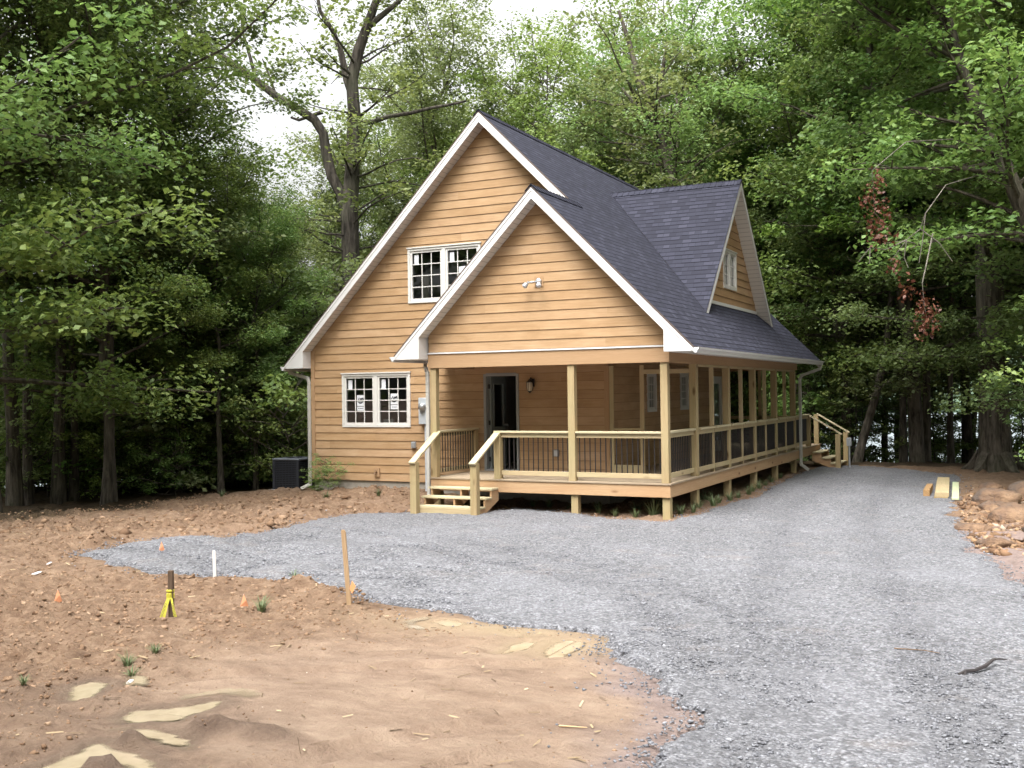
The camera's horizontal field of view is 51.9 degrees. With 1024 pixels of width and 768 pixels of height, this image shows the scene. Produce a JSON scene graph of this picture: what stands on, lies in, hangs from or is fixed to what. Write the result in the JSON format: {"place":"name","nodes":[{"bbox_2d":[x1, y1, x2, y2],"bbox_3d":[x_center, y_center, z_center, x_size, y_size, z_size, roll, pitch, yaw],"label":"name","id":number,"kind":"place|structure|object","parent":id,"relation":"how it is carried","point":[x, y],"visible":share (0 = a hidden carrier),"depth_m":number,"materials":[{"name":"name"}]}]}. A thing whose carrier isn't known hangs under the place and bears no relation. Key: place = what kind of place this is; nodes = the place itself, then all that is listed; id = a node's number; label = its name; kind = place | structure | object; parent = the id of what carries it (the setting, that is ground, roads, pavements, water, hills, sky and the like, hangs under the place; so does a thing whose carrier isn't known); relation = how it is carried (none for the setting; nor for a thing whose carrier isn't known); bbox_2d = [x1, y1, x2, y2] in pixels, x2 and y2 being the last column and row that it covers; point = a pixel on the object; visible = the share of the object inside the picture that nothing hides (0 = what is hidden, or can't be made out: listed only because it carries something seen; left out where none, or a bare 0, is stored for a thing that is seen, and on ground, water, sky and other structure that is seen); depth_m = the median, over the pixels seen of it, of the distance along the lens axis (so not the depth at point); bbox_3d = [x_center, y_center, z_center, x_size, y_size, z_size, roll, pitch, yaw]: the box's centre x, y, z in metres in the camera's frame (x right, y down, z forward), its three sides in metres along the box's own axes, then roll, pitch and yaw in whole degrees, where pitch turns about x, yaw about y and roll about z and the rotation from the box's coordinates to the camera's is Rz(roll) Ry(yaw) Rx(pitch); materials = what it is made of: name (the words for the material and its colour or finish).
{"place":"outdoors","nodes":[
{"label":"outdoors","id":0,"kind":"place"},
{"bbox_2d":[0,0,1021,311],"label":"sky","id":1,"kind":"structure","parent":0,"point":[269,124],"materials":[{"name":"white"}]},
{"bbox_2d":[0,460,1023,767],"bbox_3d":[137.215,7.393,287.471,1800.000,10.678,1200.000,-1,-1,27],"label":"ground","id":2,"kind":"structure","parent":0,"point":[386,706],"depth_m":7.22,"materials":[{"name":"soil"}]},
{"bbox_2d":[0,365,122,497],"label":"bush","id":3,"kind":"object","parent":2,"relation":"on","point":[33,453],"visible":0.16,"depth_m":28.05,"materials":[{"name":"green plant"}]},
{"bbox_2d":[0,383,130,495],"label":"bush","id":4,"kind":"object","parent":2,"relation":"on","point":[4,457],"visible":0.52,"depth_m":27.24,"materials":[{"name":"green plant"}]},
{"bbox_2d":[0,268,145,492],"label":"sapling","id":5,"kind":"object","parent":2,"relation":"on","point":[45,437],"visible":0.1,"depth_m":27.86,"materials":[{"name":"green plant"}]},
{"bbox_2d":[0,0,180,504],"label":"forest tree","id":6,"kind":"object","parent":2,"relation":"on","point":[29,499],"visible":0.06,"depth_m":26.91,"materials":[{"name":"green plant"}]},
{"bbox_2d":[0,0,203,337],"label":"maple tree","id":7,"kind":"object","parent":2,"relation":"on","point":[30,78],"visible":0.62,"depth_m":19.30,"materials":[{"name":"green plant"}]},
{"bbox_2d":[0,335,206,496],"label":"bush","id":8,"kind":"object","parent":2,"relation":"on","point":[87,459],"visible":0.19,"depth_m":28.29,"materials":[{"name":"green plant"}]},
{"bbox_2d":[33,407,181,487],"bbox_3d":[-10.986,1.818,29.429,3.702,3.867,4.327,-1,-1,28],"label":"shrub","id":9,"kind":"object","parent":2,"relation":"on","point":[125,458],"visible":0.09,"depth_m":28.84,"materials":[{"name":"green plant"}]},
{"bbox_2d":[69,676,146,700],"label":"puddle","id":10,"kind":"object","parent":2,"relation":"on","point":[87,690],"visible":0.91,"depth_m":6.68,"materials":[{"name":"liquid"}]},
{"bbox_2d":[31,394,188,498],"bbox_3d":[-10.790,1.791,28.090,3.311,3.530,4.530,-1,-1,35],"label":"bush","id":11,"kind":"object","parent":2,"relation":"on","point":[92,444],"visible":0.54,"depth_m":27.66,"materials":[{"name":"green plant"}]},
{"bbox_2d":[43,730,189,767],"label":"puddle","id":12,"kind":"object","parent":2,"relation":"on","point":[130,760],"visible":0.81,"depth_m":5.31,"materials":[{"name":"liquid"}]},
{"bbox_2d":[0,246,233,490],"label":"sapling","id":13,"kind":"object","parent":2,"relation":"on","point":[140,442],"visible":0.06,"depth_m":28.43,"materials":[{"name":"green plant"}]},
{"bbox_2d":[0,0,256,505],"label":"forest tree","id":14,"kind":"object","parent":2,"relation":"on","point":[14,493],"visible":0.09,"depth_m":26.28,"materials":[{"name":"green plant"}]},
{"bbox_2d":[0,0,257,501],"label":"forest tree","id":15,"kind":"object","parent":2,"relation":"on","point":[73,495],"visible":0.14,"depth_m":27.01,"materials":[{"name":"green plant"}]},
{"bbox_2d":[86,435,181,495],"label":"shrub","id":16,"kind":"object","parent":2,"relation":"on","point":[151,466],"visible":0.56,"depth_m":28.40,"materials":[{"name":"green plant"}]},
{"bbox_2d":[0,0,303,504],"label":"forest tree","id":17,"kind":"object","parent":2,"relation":"on","point":[58,492],"visible":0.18,"depth_m":26.99,"materials":[{"name":"green plant"}]},
{"bbox_2d":[0,0,305,504],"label":"maple tree","id":18,"kind":"object","parent":2,"relation":"on","point":[185,285],"visible":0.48,"depth_m":25.29,"materials":[{"name":"green plant"}]},
{"bbox_2d":[125,714,187,746],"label":"puddle","id":19,"kind":"object","parent":2,"relation":"on","point":[151,717],"visible":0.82,"depth_m":5.96,"materials":[{"name":"liquid"}]},
{"bbox_2d":[0,0,321,502],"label":"forest tree","id":20,"kind":"object","parent":2,"relation":"on","point":[226,231],"visible":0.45,"depth_m":25.99,"materials":[{"name":"green plant"}]},
{"bbox_2d":[160,570,176,616],"bbox_3d":[-2.998,1.889,9.088,0.238,0.540,0.133,-1,0,-7],"label":"taped stub","id":21,"kind":"object","parent":2,"relation":"on","point":[170,597],"visible":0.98,"depth_m":9.10,"materials":[{"name":"yellow"}]},
{"bbox_2d":[0,0,338,512],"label":"maple tree","id":22,"kind":"object","parent":2,"relation":"on","point":[41,253],"visible":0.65,"depth_m":22.51,"materials":[{"name":"green plant"}]},
{"bbox_2d":[31,229,311,492],"bbox_3d":[-9.005,-0.506,30.228,7.994,8.677,8.369,-1,-1,2],"label":"sapling","id":23,"kind":"object","parent":2,"relation":"on","point":[154,427],"visible":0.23,"depth_m":28.39,"materials":[{"name":"green plant"}]},
{"bbox_2d":[123,420,225,495],"bbox_3d":[-8.821,2.191,27.840,2.388,2.485,2.788,-1,0,-4],"label":"shrub","id":24,"kind":"object","parent":2,"relation":"on","point":[154,454],"visible":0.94,"depth_m":27.57,"materials":[{"name":"green plant"}]},
{"bbox_2d":[20,81,329,488],"bbox_3d":[-9.878,-2.413,30.431,8.874,11.912,9.190,0,-1,-44],"label":"forest tree","id":25,"kind":"object","parent":2,"relation":"on","point":[155,319],"visible":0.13,"depth_m":28.94,"materials":[{"name":"green plant"}]},
{"bbox_2d":[119,388,243,485],"bbox_3d":[-9.385,1.897,30.137,3.995,3.574,3.413,0,-1,-40],"label":"shrub","id":26,"kind":"object","parent":2,"relation":"on","point":[206,450],"visible":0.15,"depth_m":29.66,"materials":[{"name":"green plant"}]},
{"bbox_2d":[124,689,255,722],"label":"puddle","id":27,"kind":"object","parent":2,"relation":"on","point":[183,712],"visible":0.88,"depth_m":6.18,"materials":[{"name":"liquid"}]},
{"bbox_2d":[93,137,315,493],"bbox_3d":[-7.764,-1.717,27.619,4.597,9.811,5.810,-1,-1,23],"label":"forest tree","id":28,"kind":"object","parent":2,"relation":"on","point":[222,360],"visible":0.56,"depth_m":27.06,"materials":[{"name":"green plant"}]},
{"bbox_2d":[118,267,292,486],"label":"sapling","id":29,"kind":"object","parent":2,"relation":"on","point":[194,347],"visible":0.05,"depth_m":29.41,"materials":[{"name":"green plant"}]},
{"bbox_2d":[125,310,311,480],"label":"sapling","id":30,"kind":"object","parent":2,"relation":"on","point":[261,453],"visible":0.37,"depth_m":28.06,"materials":[{"name":"green plant"}]},
{"bbox_2d":[147,393,291,487],"bbox_3d":[-8.098,1.804,29.292,4.233,3.307,3.093,-1,-1,40],"label":"bush","id":31,"kind":"object","parent":2,"relation":"on","point":[204,435],"visible":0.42,"depth_m":29.00,"materials":[{"name":"green plant"}]},
{"bbox_2d":[114,158,337,481],"bbox_3d":[-8.213,-1.819,32.572,7.926,10.618,8.196,-1,-1,27],"label":"maple tree","id":32,"kind":"object","parent":2,"relation":"on","point":[319,311],"visible":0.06,"depth_m":33.14,"materials":[{"name":"green plant"}]},
{"bbox_2d":[114,260,344,470],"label":"sapling","id":33,"kind":"object","parent":2,"relation":"on","point":[289,323],"visible":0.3,"depth_m":28.46,"materials":[{"name":"green plant"}]},
{"bbox_2d":[159,356,307,488],"bbox_3d":[-8.110,1.327,30.184,4.400,4.682,6.031,0,-1,-34],"label":"bush","id":34,"kind":"object","parent":2,"relation":"on","point":[234,388],"visible":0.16,"depth_m":29.07,"materials":[{"name":"green plant"}]},
{"bbox_2d":[118,249,354,467],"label":"sapling","id":35,"kind":"object","parent":2,"relation":"on","point":[301,270],"visible":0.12,"depth_m":28.95,"materials":[{"name":"green plant"}]},
{"bbox_2d":[159,182,333,490],"bbox_3d":[-6.906,-1.230,28.313,4.084,8.704,5.160,-1,0,6],"label":"forest tree","id":36,"kind":"object","parent":2,"relation":"on","point":[289,230],"visible":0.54,"depth_m":27.91,"materials":[{"name":"green plant"}]},
{"bbox_2d":[184,361,311,485],"bbox_3d":[-6.718,1.284,30.017,5.771,4.509,4.221,0,-1,-32],"label":"bush","id":37,"kind":"object","parent":2,"relation":"on","point":[249,467],"visible":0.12,"depth_m":28.89,"materials":[{"name":"green plant"}]},
{"bbox_2d":[177,243,364,436],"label":"sapling","id":38,"kind":"object","parent":2,"relation":"on","point":[345,265],"visible":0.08,"depth_m":32.30,"materials":[{"name":"green plant"}]},
{"bbox_2d":[201,366,365,482],"bbox_3d":[-5.925,1.268,27.669,3.825,4.064,5.266,-1,-1,-28],"label":"bush","id":39,"kind":"object","parent":2,"relation":"on","point":[263,412],"visible":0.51,"depth_m":27.57,"materials":[{"name":"green plant"}]},
{"bbox_2d":[268,456,314,489],"bbox_3d":[-5.444,2.288,26.476,0.960,0.918,0.960,-1,-1,27],"label":"air conditioner","id":40,"kind":"object","parent":2,"relation":"on","point":[286,472],"visible":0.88,"depth_m":26.14,"materials":[{"name":"grey metal"}]},
{"bbox_2d":[125,0,499,335],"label":"oak tree","id":41,"kind":"object","parent":2,"relation":"on","point":[346,194],"visible":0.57,"depth_m":35.78,"materials":[{"name":"green plant"}]},
{"bbox_2d":[1,490,649,767],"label":"straw litter","id":42,"kind":"object","parent":2,"relation":"on","point":[582,701],"visible":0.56,"depth_m":6.75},
{"bbox_2d":[300,453,354,489],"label":"weed plant","id":43,"kind":"object","parent":2,"relation":"on","point":[325,470],"visible":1,"depth_m":24.42,"materials":[{"name":"green plant"}]},
{"bbox_2d":[261,140,403,329],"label":"forest tree","id":44,"kind":"object","parent":2,"relation":"on","point":[337,228],"visible":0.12,"depth_m":39.35,"materials":[{"name":"green plant"}]},
{"bbox_2d":[264,122,420,305],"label":"forest tree","id":45,"kind":"object","parent":2,"relation":"on","point":[364,215],"visible":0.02,"depth_m":41.87,"materials":[{"name":"green plant"}]},
{"bbox_2d":[341,530,355,604],"bbox_3d":[-1.491,1.735,9.622,0.138,0.800,0.057,-1,0,7],"label":"survey stake","id":46,"kind":"object","parent":2,"relation":"on","point":[349,588],"visible":0.74,"depth_m":9.62,"materials":[{"name":"brown wood"}]},
{"bbox_2d":[307,57,448,327],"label":"forest tree","id":47,"kind":"object","parent":2,"relation":"on","point":[386,146],"visible":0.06,"depth_m":48.90,"materials":[{"name":"green plant"}]},
{"bbox_2d":[266,0,527,310],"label":"forest tree","id":48,"kind":"object","parent":2,"relation":"on","point":[439,72],"visible":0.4,"depth_m":40.09,"materials":[{"name":"green plant"}]},
{"bbox_2d":[359,94,526,250],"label":"forest tree","id":49,"kind":"object","parent":2,"relation":"on","point":[463,110],"visible":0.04,"depth_m":41.56,"materials":[{"name":"green plant"}]},
{"bbox_2d":[0,485,973,767],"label":"dirt clods","id":50,"kind":"object","parent":2,"relation":"on","point":[180,529],"visible":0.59,"depth_m":10.17,"materials":[{"name":"soil"}]},
{"bbox_2d":[360,6,648,234],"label":"forest tree","id":51,"kind":"object","parent":2,"relation":"on","point":[524,87],"visible":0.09,"depth_m":45.56,"materials":[{"name":"green plant"}]},
{"bbox_2d":[393,71,642,194],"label":"forest tree","id":52,"kind":"object","parent":2,"relation":"on","point":[525,109],"visible":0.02,"depth_m":42.01,"materials":[{"name":"green plant"}]},
{"bbox_2d":[502,641,573,655],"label":"puddle","id":53,"kind":"object","parent":2,"relation":"on","point":[556,647],"visible":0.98,"depth_m":8.03,"materials":[{"name":"liquid"}]},
{"bbox_2d":[442,0,650,175],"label":"forest tree","id":54,"kind":"object","parent":2,"relation":"on","point":[516,100],"visible":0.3,"depth_m":39.99,"materials":[{"name":"green plant"}]},
{"bbox_2d":[280,109,849,519],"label":"wooden house","id":55,"kind":"structure","parent":2,"relation":"on","point":[635,330],"depth_m":23.09,"materials":[{"name":"brown wood"}]},
{"bbox_2d":[340,371,410,426],"bbox_3d":[-3.155,0.365,24.448,1.930,1.275,0.112,-1,-1,27],"label":"window","id":56,"kind":"structure","parent":55,"relation":"in","point":[376,377],"depth_m":24.42,"materials":[{"name":"beige plastic"}]},
{"bbox_2d":[406,241,481,303],"bbox_3d":[-1.521,-2.489,23.635,1.928,1.273,0.112,-1,-1,27],"label":"window","id":57,"kind":"structure","parent":55,"relation":"in","point":[444,250],"depth_m":23.69,"materials":[{"name":"beige plastic"}]},
{"bbox_2d":[488,377,508,468],"bbox_3d":[-0.282,0.855,23.514,0.134,2.020,0.770,-1,-1,27],"label":"door","id":58,"kind":"structure","parent":55,"relation":"in","point":[492,380],"depth_m":23.42,"materials":[{"name":"grey paint"}]},
{"bbox_2d":[646,374,656,411],"bbox_3d":[3.209,0.169,24.286,0.112,0.948,0.680,-1,-1,27],"label":"window","id":59,"kind":"structure","parent":55,"relation":"in","point":[653,408],"depth_m":24.40,"materials":[{"name":"beige plastic"}]},
{"bbox_2d":[723,248,736,291],"bbox_3d":[5.261,-2.765,25.489,0.112,0.958,1.220,-1,-1,27],"label":"window","id":60,"kind":"structure","parent":55,"relation":"in","point":[730,264],"depth_m":25.47,"materials":[{"name":"beige plastic"}]},
{"bbox_2d":[517,66,668,188],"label":"forest tree","id":61,"kind":"object","parent":2,"relation":"on","point":[569,146],"visible":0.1,"depth_m":40.69,"materials":[{"name":"green plant"}]},
{"bbox_2d":[526,0,758,191],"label":"forest tree","id":62,"kind":"object","parent":2,"relation":"on","point":[609,21],"visible":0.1,"depth_m":46.12,"materials":[{"name":"green plant"}]},
{"bbox_2d":[520,0,816,384],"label":"oak tree","id":63,"kind":"object","parent":2,"relation":"on","point":[649,98],"visible":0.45,"depth_m":37.05,"materials":[{"name":"green plant"}]},
{"bbox_2d":[538,0,840,414],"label":"forest tree","id":64,"kind":"object","parent":2,"relation":"on","point":[686,127],"visible":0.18,"depth_m":37.91,"materials":[{"name":"green plant"}]},
{"bbox_2d":[637,114,791,420],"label":"forest tree","id":65,"kind":"object","parent":2,"relation":"on","point":[744,408],"visible":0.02,"depth_m":40.64,"materials":[{"name":"green plant"}]},
{"bbox_2d":[607,63,821,442],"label":"forest tree","id":66,"kind":"object","parent":2,"relation":"on","point":[651,170],"visible":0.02,"depth_m":42.07,"materials":[{"name":"green plant"}]},
{"bbox_2d":[629,39,895,421],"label":"forest tree","id":67,"kind":"object","parent":2,"relation":"on","point":[825,302],"visible":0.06,"depth_m":40.18,"materials":[{"name":"green plant"}]},
{"bbox_2d":[713,13,895,448],"bbox_3d":[12.088,-5.853,40.431,8.923,20.795,9.087,-1,-2,-7],"label":"forest tree","id":68,"kind":"object","parent":2,"relation":"on","point":[812,269],"visible":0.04,"depth_m":39.34,"materials":[{"name":"green plant"}]},
{"bbox_2d":[660,0,954,460],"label":"forest tree","id":69,"kind":"object","parent":2,"relation":"on","point":[801,300],"visible":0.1,"depth_m":37.12,"materials":[{"name":"green plant"}]},
{"bbox_2d":[731,218,891,449],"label":"forest tree","id":70,"kind":"object","parent":2,"relation":"on","point":[825,429],"visible":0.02,"depth_m":43.21,"materials":[{"name":"green plant"}]},
{"bbox_2d":[651,0,973,459],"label":"forest tree","id":71,"kind":"object","parent":2,"relation":"on","point":[753,209],"visible":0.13,"depth_m":37.10,"materials":[{"name":"green plant"}]},
{"bbox_2d":[762,355,866,460],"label":"sapling","id":72,"kind":"object","parent":2,"relation":"on","point":[823,389],"visible":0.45,"depth_m":35.62,"materials":[{"name":"green plant"}]},
{"bbox_2d":[684,103,947,414],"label":"forest tree","id":73,"kind":"object","parent":2,"relation":"on","point":[760,214],"visible":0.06,"depth_m":40.11,"materials":[{"name":"green plant"}]},
{"bbox_2d":[757,333,909,461],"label":"sapling","id":74,"kind":"object","parent":2,"relation":"on","point":[878,430],"visible":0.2,"depth_m":41.20,"materials":[{"name":"green plant"}]},
{"bbox_2d":[704,2,977,461],"bbox_3d":[10.182,-5.665,36.175,14.283,18.436,13.872,-1,-1,27],"label":"forest tree","id":75,"kind":"object","parent":2,"relation":"on","point":[788,289],"visible":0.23,"depth_m":33.80,"materials":[{"name":"green plant"}]},
{"bbox_2d":[703,0,1023,462],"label":"maple tree","id":76,"kind":"object","parent":2,"relation":"on","point":[916,434],"visible":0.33,"depth_m":31.88,"materials":[{"name":"green plant"}]},
{"bbox_2d":[795,310,974,457],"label":"sapling","id":77,"kind":"object","parent":2,"relation":"on","point":[858,331],"visible":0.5,"depth_m":35.19,"materials":[{"name":"green plant"}]},
{"bbox_2d":[765,3,1007,462],"bbox_3d":[12.314,-6.131,34.364,8.187,18.736,8.040,-1,0,-23],"label":"forest tree","id":78,"kind":"object","parent":2,"relation":"on","point":[903,453],"visible":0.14,"depth_m":34.30,"materials":[{"name":"green plant"}]},
{"bbox_2d":[757,0,1023,472],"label":"maple tree","id":79,"kind":"object","parent":2,"relation":"on","point":[994,452],"visible":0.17,"depth_m":28.98,"materials":[{"name":"green plant"}]},
{"bbox_2d":[816,189,971,461],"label":"forest tree","id":80,"kind":"object","parent":2,"relation":"on","point":[859,452],"visible":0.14,"depth_m":33.50,"materials":[{"name":"green plant"}]},
{"bbox_2d":[772,2,1023,461],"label":"forest tree","id":81,"kind":"object","parent":2,"relation":"on","point":[927,422],"visible":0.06,"depth_m":33.69,"materials":[{"name":"green plant"}]},
{"bbox_2d":[825,326,978,462],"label":"sapling","id":82,"kind":"object","parent":2,"relation":"on","point":[957,418],"visible":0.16,"depth_m":37.56,"materials":[{"name":"green plant"}]},
{"bbox_2d":[781,0,1023,419],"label":"forest tree","id":83,"kind":"object","parent":2,"relation":"on","point":[942,321],"visible":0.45,"depth_m":29.04,"materials":[{"name":"green plant"}]},
{"bbox_2d":[784,0,1023,341],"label":"maple tree","id":84,"kind":"object","parent":2,"relation":"on","point":[982,110],"visible":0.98,"depth_m":22.16,"materials":[{"name":"green plant"}]},
{"bbox_2d":[792,4,1023,462],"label":"forest tree","id":85,"kind":"object","parent":2,"relation":"on","point":[967,434],"depth_m":37.90,"materials":[{"name":"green plant"}]},
{"bbox_2d":[799,0,1023,405],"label":"forest tree","id":86,"kind":"object","parent":2,"relation":"on","point":[905,382],"visible":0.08,"depth_m":32.14,"materials":[{"name":"green plant"}]},
{"bbox_2d":[851,366,977,463],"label":"sapling","id":87,"kind":"object","parent":2,"relation":"on","point":[938,419],"visible":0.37,"depth_m":36.16,"materials":[{"name":"green plant"}]},
{"bbox_2d":[871,393,960,461],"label":"sapling","id":88,"kind":"object","parent":2,"relation":"on","point":[897,426],"visible":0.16,"depth_m":39.80,"materials":[{"name":"green plant"}]},
{"bbox_2d":[825,30,1022,463],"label":"forest tree","id":89,"kind":"object","parent":2,"relation":"on","point":[950,447],"visible":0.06,"depth_m":34.21,"materials":[{"name":"green plant"}]},
{"bbox_2d":[837,12,1023,358],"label":"forest tree","id":90,"kind":"object","parent":2,"relation":"on","point":[890,57],"visible":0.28,"depth_m":24.65,"materials":[{"name":"green plant"}]},
{"bbox_2d":[874,0,1023,412],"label":"forest tree","id":91,"kind":"object","parent":2,"relation":"on","point":[1015,353],"visible":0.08,"depth_m":31.71,"materials":[{"name":"green plant"}]},
{"bbox_2d":[914,0,1023,340],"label":"forest tree","id":92,"kind":"object","parent":2,"relation":"on","point":[1014,318],"visible":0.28,"depth_m":24.56,"materials":[{"name":"green plant"}]},
{"bbox_2d":[915,14,1023,340],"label":"forest tree","id":93,"kind":"object","parent":2,"relation":"on","point":[1008,269],"visible":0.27,"depth_m":27.94,"materials":[{"name":"green plant"}]},
{"bbox_2d":[939,339,1023,462],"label":"sapling","id":94,"kind":"object","parent":2,"relation":"on","point":[1022,436],"visible":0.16,"depth_m":35.90,"materials":[{"name":"green plant"}]},
{"bbox_2d":[957,487,1023,555],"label":"bank rubble","id":95,"kind":"object","parent":2,"relation":"on","point":[994,549],"visible":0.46,"depth_m":17.04,"materials":[{"name":"brown stone"}]},
{"bbox_2d":[971,488,1022,503],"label":"rock","id":96,"kind":"object","parent":2,"relation":"on","point":[982,495],"visible":0.55,"depth_m":20.66,"materials":[{"name":"brown stone"}]},
{"bbox_2d":[974,355,1023,461],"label":"bush","id":97,"kind":"object","parent":2,"relation":"on","point":[1020,403],"visible":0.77,"depth_m":25.09,"materials":[{"name":"green plant"}]},
{"bbox_2d":[976,293,1023,452],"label":"bush","id":98,"kind":"object","parent":2,"relation":"on","point":[1001,372],"visible":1,"depth_m":22.49,"materials":[{"name":"green plant"}]},
{"bbox_2d":[987,502,1023,522],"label":"rock","id":99,"kind":"object","parent":2,"relation":"on","point":[1010,511],"visible":0.62,"depth_m":18.18,"materials":[{"name":"brown stone"}]},
{"bbox_2d":[62,465,1023,767],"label":"gravel driveway","id":100,"kind":"structure","parent":0,"point":[853,739],"depth_m":10.56,"materials":[{"name":"grey gravel"}]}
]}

